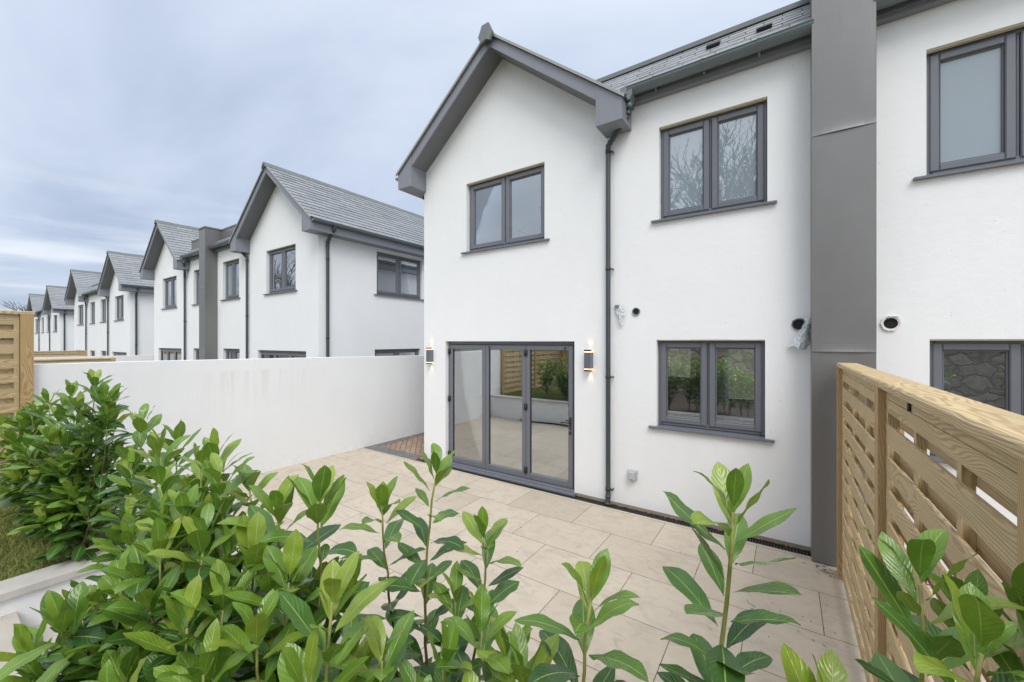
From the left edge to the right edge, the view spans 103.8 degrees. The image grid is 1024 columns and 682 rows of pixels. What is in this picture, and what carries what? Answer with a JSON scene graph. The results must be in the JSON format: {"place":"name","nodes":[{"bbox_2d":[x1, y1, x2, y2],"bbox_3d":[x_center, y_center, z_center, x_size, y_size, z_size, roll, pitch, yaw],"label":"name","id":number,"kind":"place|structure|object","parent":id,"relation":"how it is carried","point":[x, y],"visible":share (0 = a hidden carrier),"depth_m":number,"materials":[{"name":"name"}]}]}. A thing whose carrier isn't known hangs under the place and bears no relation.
{"place":"outdoors","nodes":[
{"label":"outdoors","id":0,"kind":"place"},
{"bbox_2d":[0,493,71,580],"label":"lawn","id":1,"kind":"structure","parent":0,"point":[21,552],"depth_m":3.00,"materials":[{"name":"green plant"}]},
{"bbox_2d":[0,310,34,483],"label":"slatted fence","id":2,"kind":"object","parent":1,"relation":"on","point":[18,328],"visible":0.62,"depth_m":4.34,"materials":[{"name":"beige wood"}]},
{"bbox_2d":[0,444,55,539],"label":"laurel shrub","id":3,"kind":"object","parent":1,"relation":"on","point":[6,487],"visible":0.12,"depth_m":3.05,"materials":[{"name":"green plant"}]},
{"bbox_2d":[0,395,75,517],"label":"laurel shrub","id":4,"kind":"object","parent":1,"relation":"on","point":[6,417],"visible":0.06,"depth_m":3.48,"materials":[{"name":"green plant"}]},
{"bbox_2d":[0,611,82,675],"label":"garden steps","id":5,"kind":"structure","parent":1,"relation":"on","point":[7,621],"depth_m":2.35,"materials":[{"name":"stone"}]},
{"bbox_2d":[0,388,94,534],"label":"laurel shrub","id":6,"kind":"object","parent":1,"relation":"on","point":[26,422],"visible":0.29,"depth_m":3.17,"materials":[{"name":"green plant"}]},
{"bbox_2d":[6,442,126,563],"bbox_3d":[-3.103,1.139,2.882,0.701,0.891,0.594,0,0,-22],"label":"laurel shrub","id":7,"kind":"object","parent":1,"relation":"on","point":[59,518],"visible":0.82,"depth_m":2.76,"materials":[{"name":"green plant"}]},
{"bbox_2d":[73,512,116,551],"bbox_3d":[-0.531,1.580,-1.751,14.900,0.001,5.510,0,0,34],"label":"planting bed","id":8,"kind":"object","parent":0,"point":[103,535],"depth_m":3.13,"materials":[{"name":"soil"}]},
{"bbox_2d":[0,369,135,547],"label":"laurel shrub","id":9,"kind":"object","parent":8,"relation":"on","point":[105,417],"visible":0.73,"depth_m":2.86,"materials":[{"name":"green plant"}]},
{"bbox_2d":[0,538,182,681],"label":"laurel shrub","id":10,"kind":"object","parent":8,"relation":"on","point":[27,661],"visible":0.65,"depth_m":1.13,"materials":[{"name":"green plant"}]},
{"bbox_2d":[77,442,237,654],"bbox_3d":[-1.222,0.980,1.460,0.504,1.202,0.581,0,0,-1],"label":"laurel shrub","id":11,"kind":"object","parent":8,"relation":"on","point":[163,478],"visible":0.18,"depth_m":1.37,"materials":[{"name":"green plant"}]},
{"bbox_2d":[84,403,232,618],"bbox_3d":[-1.512,0.934,1.760,0.497,1.295,0.664,0,0,-33],"label":"laurel shrub","id":12,"kind":"object","parent":8,"relation":"on","point":[129,464],"visible":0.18,"depth_m":1.69,"materials":[{"name":"green plant"}]},
{"bbox_2d":[66,500,277,681],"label":"laurel shrub","id":13,"kind":"object","parent":8,"relation":"on","point":[175,637],"visible":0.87,"depth_m":1.02,"materials":[{"name":"green plant"}]},
{"bbox_2d":[135,428,284,622],"bbox_3d":[-0.952,0.941,1.343,0.434,1.282,0.519,0,0,-9],"label":"laurel shrub","id":14,"kind":"object","parent":8,"relation":"on","point":[182,504],"visible":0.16,"depth_m":1.25,"materials":[{"name":"green plant"}]},
{"bbox_2d":[153,588,357,681],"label":"laurel shrub","id":15,"kind":"object","parent":8,"relation":"on","point":[240,645],"visible":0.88,"depth_m":0.89,"materials":[{"name":"green plant"}]},
{"bbox_2d":[195,464,413,681],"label":"laurel shrub","id":16,"kind":"object","parent":8,"relation":"on","point":[291,568],"visible":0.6,"depth_m":1.09,"materials":[{"name":"green plant"}]},
{"bbox_2d":[277,551,414,681],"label":"laurel shrub","id":17,"kind":"object","parent":8,"relation":"on","point":[317,658],"visible":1,"depth_m":0.88,"materials":[{"name":"green plant"}]},
{"bbox_2d":[339,443,522,681],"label":"laurel shrub","id":18,"kind":"object","parent":8,"relation":"on","point":[421,574],"visible":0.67,"depth_m":1.36,"materials":[{"name":"green plant"}]},
{"bbox_2d":[399,583,532,681],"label":"laurel shrub","id":19,"kind":"object","parent":8,"relation":"on","point":[452,658],"visible":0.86,"depth_m":1.03,"materials":[{"name":"green plant"}]},
{"bbox_2d":[476,548,648,681],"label":"laurel shrub","id":20,"kind":"object","parent":8,"relation":"on","point":[591,580],"visible":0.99,"depth_m":0.94,"materials":[{"name":"green plant"}]},
{"bbox_2d":[657,462,800,681],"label":"laurel shrub","id":21,"kind":"object","parent":8,"relation":"on","point":[720,662],"visible":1,"depth_m":0.83,"materials":[{"name":"green plant"}]},
{"bbox_2d":[781,527,1023,681],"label":"laurel shrub","id":22,"kind":"object","parent":8,"relation":"on","point":[978,632],"visible":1,"depth_m":0.64,"materials":[{"name":"green plant"}]},
{"bbox_2d":[868,562,1023,681],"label":"laurel shrub","id":23,"kind":"object","parent":8,"relation":"on","point":[1005,657],"visible":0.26,"depth_m":0.75,"materials":[{"name":"green plant"}]},
{"bbox_2d":[363,435,423,460],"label":"side path","id":24,"kind":"structure","parent":0,"point":[415,445],"depth_m":8.00,"materials":[{"name":"ceramic"}]},
{"bbox_2d":[364,432,423,459],"bbox_3d":[0.292,2.124,11.232,1.560,0.052,9.128,0,0,34],"label":"path border","id":25,"kind":"object","parent":24,"relation":"attached to","point":[377,447],"visible":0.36,"depth_m":7.77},
{"bbox_2d":[0,0,799,318],"label":"sky","id":26,"kind":"structure","parent":0,"point":[118,118],"materials":[{"name":"grey"}]},
{"bbox_2d":[208,448,985,681],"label":"terrace","id":27,"kind":"structure","parent":0,"point":[548,538],"depth_m":3.72,"materials":[{"name":"beige stone"}]},
{"bbox_2d":[0,469,143,626],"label":"retaining wall","id":28,"kind":"structure","parent":27,"relation":"on","point":[21,594],"depth_m":2.56,"materials":[{"name":"stone"}]},
{"bbox_2d":[34,355,423,492],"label":"garden wall","id":29,"kind":"structure","parent":27,"relation":"on","point":[275,413],"depth_m":6.49,"materials":[{"name":"white paint"}]},
{"bbox_2d":[321,621,342,643],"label":"retaining wall","id":30,"kind":"structure","parent":27,"relation":"on","point":[339,639],"depth_m":2.06,"materials":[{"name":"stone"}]},
{"bbox_2d":[387,500,836,651],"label":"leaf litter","id":31,"kind":"object","parent":27,"relation":"on","point":[755,606],"visible":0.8,"depth_m":3.62,"materials":[{"name":"brown plant"}]},
{"bbox_2d":[837,363,1023,681],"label":"slatted fence","id":32,"kind":"object","parent":27,"relation":"on","point":[974,444],"visible":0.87,"depth_m":1.52,"materials":[{"name":"brown wood"}]},
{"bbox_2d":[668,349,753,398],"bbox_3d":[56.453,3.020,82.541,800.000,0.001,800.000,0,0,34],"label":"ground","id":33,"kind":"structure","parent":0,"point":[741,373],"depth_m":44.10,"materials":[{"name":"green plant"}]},
{"bbox_2d":[3,301,26,310],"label":"bare tree","id":34,"kind":"object","parent":33,"relation":"on","point":[25,308],"visible":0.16,"depth_m":58.99,"materials":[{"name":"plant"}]},
{"bbox_2d":[26,294,44,350],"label":"house","id":35,"kind":"structure","parent":33,"relation":"on","point":[35,303],"depth_m":31.12,"materials":[{"name":"paint"}]},
{"bbox_2d":[0,350,86,356],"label":"slatted fence","id":36,"kind":"object","parent":33,"relation":"on","point":[58,353],"visible":0.09,"depth_m":19.59,"materials":[{"name":"beige wood"}]},
{"bbox_2d":[40,285,73,352],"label":"house","id":37,"kind":"structure","parent":33,"relation":"on","point":[58,313],"depth_m":26.84,"materials":[{"name":"paint"}]},
{"bbox_2d":[53,315,56,331],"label":"window","id":38,"kind":"structure","parent":37,"relation":"in","point":[53,315],"depth_m":27.46,"materials":[{"name":"grey glass"}]},
{"bbox_2d":[0,357,115,427],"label":"slatted fence","id":39,"kind":"object","parent":33,"relation":"on","point":[68,360],"visible":0.08,"depth_m":9.79,"materials":[{"name":"beige wood"}]},
{"bbox_2d":[64,269,101,355],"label":"house","id":40,"kind":"structure","parent":33,"relation":"on","point":[81,297],"depth_m":22.32,"materials":[{"name":"white paint"}]},
{"bbox_2d":[79,305,83,324],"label":"window","id":41,"kind":"structure","parent":40,"relation":"in","point":[80,306],"depth_m":23.19,"materials":[{"name":"grey glass"}]},
{"bbox_2d":[89,302,94,323],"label":"window","id":42,"kind":"structure","parent":40,"relation":"in","point":[93,303],"depth_m":21.53,"materials":[{"name":"grey glass"}]},
{"bbox_2d":[34,355,153,362],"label":"garden wall","id":43,"kind":"structure","parent":33,"relation":"on","point":[135,358],"depth_m":15.93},
{"bbox_2d":[91,251,153,355],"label":"house","id":44,"kind":"structure","parent":33,"relation":"on","point":[124,291],"depth_m":17.99,"materials":[{"name":"white paint"}]},
{"bbox_2d":[99,299,106,322],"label":"window","id":45,"kind":"structure","parent":44,"relation":"in","point":[104,300],"depth_m":20.22,"materials":[{"name":"grey glass"}]},
{"bbox_2d":[114,295,123,320],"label":"window","id":46,"kind":"structure","parent":44,"relation":"in","point":[120,299],"depth_m":18.57,"materials":[{"name":"grey glass"}]},
{"bbox_2d":[114,352,126,355],"bbox_3d":[-17.930,1.556,18.372,2.469,2.097,0.215,0,0,34],"label":"bifold door","id":47,"kind":"structure","parent":44,"relation":"in","point":[115,353],"depth_m":18.49,"materials":[{"name":"grey glass"}]},
{"bbox_2d":[139,220,305,360],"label":"house","id":48,"kind":"structure","parent":33,"relation":"on","point":[170,265],"depth_m":14.33,"materials":[{"name":"white paint"}]},
{"bbox_2d":[160,276,176,309],"bbox_3d":[-12.404,-1.744,14.608,1.640,1.138,0.180,0,0,34],"label":"window","id":49,"kind":"structure","parent":48,"relation":"in","point":[171,283],"depth_m":14.63,"materials":[{"name":"grey glass"}]},
{"bbox_2d":[161,348,180,360],"bbox_3d":[-12.410,1.311,14.597,2.469,2.097,0.215,0,0,34],"label":"bifold door","id":50,"kind":"structure","parent":48,"relation":"in","point":[172,353],"depth_m":14.67,"materials":[{"name":"grey glass"}]},
{"bbox_2d":[192,270,198,304],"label":"window","id":51,"kind":"structure","parent":48,"relation":"in","point":[197,273],"depth_m":13.28,"materials":[{"name":"grey glass"}]},
{"bbox_2d":[194,348,198,359],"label":"window","id":52,"kind":"structure","parent":48,"relation":"in","point":[197,349],"depth_m":13.28,"materials":[{"name":"grey glass"}]},
{"bbox_2d":[198,162,423,359],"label":"house","id":53,"kind":"structure","parent":33,"relation":"on","point":[293,264],"depth_m":10.34,"materials":[{"name":"white paint"}]},
{"bbox_2d":[220,258,239,300],"bbox_3d":[-8.135,-1.771,11.688,1.275,1.143,0.180,0,0,34],"label":"window","id":54,"kind":"structure","parent":53,"relation":"in","point":[232,266],"depth_m":11.72,"materials":[{"name":"grey glass"}]},
{"bbox_2d":[224,348,239,358],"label":"window","id":55,"kind":"structure","parent":53,"relation":"in","point":[230,353],"depth_m":11.74,"materials":[{"name":"grey glass"}]},
{"bbox_2d":[263,244,296,294],"bbox_3d":[-5.759,-1.764,10.063,1.640,1.138,0.180,0,0,34],"label":"window","id":56,"kind":"structure","parent":53,"relation":"in","point":[282,262],"depth_m":10.09,"materials":[{"name":"grey glass"}]},
{"bbox_2d":[261,350,305,357],"bbox_3d":[-5.768,1.290,10.054,2.469,2.097,0.215,0,0,34],"label":"bifold door","id":57,"kind":"structure","parent":53,"relation":"in","point":[264,353],"depth_m":10.09,"materials":[{"name":"grey glass"}]},
{"bbox_2d":[375,349,417,355],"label":"window","id":58,"kind":"structure","parent":53,"relation":"in","point":[378,352],"depth_m":10.92,"materials":[{"name":"grey glass"}]},
{"bbox_2d":[374,251,423,299],"bbox_3d":[-3.081,-1.752,11.012,0.180,1.143,1.730,0,0,34],"label":"window","id":59,"kind":"structure","parent":53,"relation":"in","point":[397,276],"depth_m":10.97,"materials":[{"name":"grey glass"}]},
{"bbox_2d":[395,0,875,566],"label":"house","id":60,"kind":"structure","parent":33,"relation":"on","point":[709,202],"depth_m":4.89,"materials":[{"name":"white paint"}]},
{"bbox_2d":[426,348,432,363],"bbox_3d":[-1.435,0.258,6.998,0.096,0.286,0.088,0,0,34],"label":"wall lamp","id":61,"kind":"object","parent":60,"relation":"attached to","point":[429,355],"visible":1,"depth_m":6.97,"materials":[{"name":"black plastic"}]},
{"bbox_2d":[461,162,549,253],"bbox_3d":[-0.116,-1.999,6.204,1.640,1.138,0.180,0,0,34],"label":"window","id":62,"kind":"structure","parent":60,"relation":"in","point":[482,195],"depth_m":6.24,"materials":[{"name":"grey plastic"}]},
{"bbox_2d":[491,349,521,394],"bbox_3d":[-0.240,0.579,8.990,0.180,1.193,1.720,0,0,34],"label":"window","id":63,"kind":"structure","parent":60,"relation":"in","point":[506,364],"depth_m":9.06,"materials":[{"name":"clear glass"}]},
{"bbox_2d":[448,341,575,496],"bbox_3d":[-0.122,1.056,6.192,2.469,2.097,0.215,0,0,34],"label":"bifold door","id":64,"kind":"structure","parent":60,"relation":"in","point":[477,435],"depth_m":6.39,"materials":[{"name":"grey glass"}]},
{"bbox_2d":[584,350,592,371],"bbox_3d":[1.014,0.258,5.323,0.096,0.286,0.088,0,0,34],"label":"wall lamp","id":65,"kind":"object","parent":60,"relation":"attached to","point":[588,360],"visible":1,"depth_m":5.29,"materials":[{"name":"silver plastic"}]},
{"bbox_2d":[615,305,624,324],"bbox_3d":[1.370,-0.330,5.102,0.130,0.267,0.051,0,0,34],"label":"plastic bag","id":66,"kind":"object","parent":60,"relation":"attached to","point":[620,313],"visible":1,"depth_m":5.08,"materials":[{"name":"white plastic"}]},
{"bbox_2d":[628,469,637,480],"bbox_3d":[1.497,1.667,4.996,0.110,0.117,0.082,0,0,34],"label":"outdoor socket","id":67,"kind":"object","parent":60,"relation":"attached to","point":[632,474],"visible":1,"depth_m":4.97,"materials":[{"name":"white plastic"}]},
{"bbox_2d":[632,308,639,314],"bbox_3d":[1.591,-0.367,5.068,0.100,0.097,0.178,0,0,34],"label":"flue pipe","id":68,"kind":"object","parent":60,"relation":"attached to","point":[635,311],"visible":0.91,"depth_m":5.00,"materials":[{"name":"black plastic"}]},
{"bbox_2d":[648,340,774,442],"bbox_3d":[2.238,0.522,4.593,1.285,1.070,0.180,0,0,34],"label":"window","id":69,"kind":"structure","parent":60,"relation":"in","point":[707,424],"depth_m":4.59,"materials":[{"name":"grey plastic"}]},
{"bbox_2d":[651,97,776,222],"bbox_3d":[2.259,-2.006,4.579,1.275,1.143,0.180,0,0,34],"label":"window","id":70,"kind":"structure","parent":60,"relation":"in","point":[716,163],"depth_m":4.57,"materials":[{"name":"grey glass"}]},
{"bbox_2d":[791,318,804,330],"bbox_3d":[2.952,-0.167,4.136,0.128,0.125,0.178,0,0,34],"label":"flue pipe","id":71,"kind":"object","parent":60,"relation":"attached to","point":[797,324],"visible":0.9,"depth_m":4.08,"materials":[{"name":"black plastic"}]},
{"bbox_2d":[787,317,810,350],"bbox_3d":[2.897,-0.075,4.023,0.230,0.345,0.093,0,0,27],"label":"plastic bag","id":72,"kind":"object","parent":60,"relation":"attached to","point":[801,339],"visible":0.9,"depth_m":4.00,"materials":[{"name":"white plastic"}]},
{"bbox_2d":[840,0,1023,583],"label":"house","id":73,"kind":"structure","parent":0,"point":[950,183],"depth_m":3.50,"materials":[{"name":"white paint"}]},
{"bbox_2d":[880,315,900,330],"bbox_3d":[3.511,-0.164,3.739,0.142,0.143,0.204,0,0,34],"label":"flue pipe","id":74,"kind":"object","parent":73,"relation":"attached to","point":[891,322],"visible":0.95,"depth_m":3.68,"materials":[{"name":"white plastic"}]},
{"bbox_2d":[913,23,1023,180],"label":"window","id":75,"kind":"structure","parent":73,"relation":"in","point":[975,89],"depth_m":3.45,"materials":[{"name":"grey glass"}]},
{"bbox_2d":[930,339,1023,463],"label":"window","id":76,"kind":"structure","parent":73,"relation":"in","point":[987,371],"depth_m":3.43,"materials":[{"name":"grey glass"}]},
{"label":"ground strip","id":77,"kind":"structure","parent":0,"visible":0},
{"bbox_2d":[415,458,809,555],"bbox_3d":[0.612,2.121,5.554,5.640,0.048,0.113,0,0,34],"label":"drain channel","id":78,"kind":"object","parent":77,"relation":"on","point":[750,539],"visible":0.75,"depth_m":4.83,"materials":[{"name":"black plastic"}]},
{"bbox_2d":[579,495,803,549],"bbox_3d":[0.787,2.092,5.507,5.230,0.017,0.061,0,0,34],"label":"grit","id":79,"kind":"object","parent":78,"relation":"on","point":[706,526],"visible":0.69,"depth_m":4.60,"materials":[{"name":"grey gravel"}]}
]}

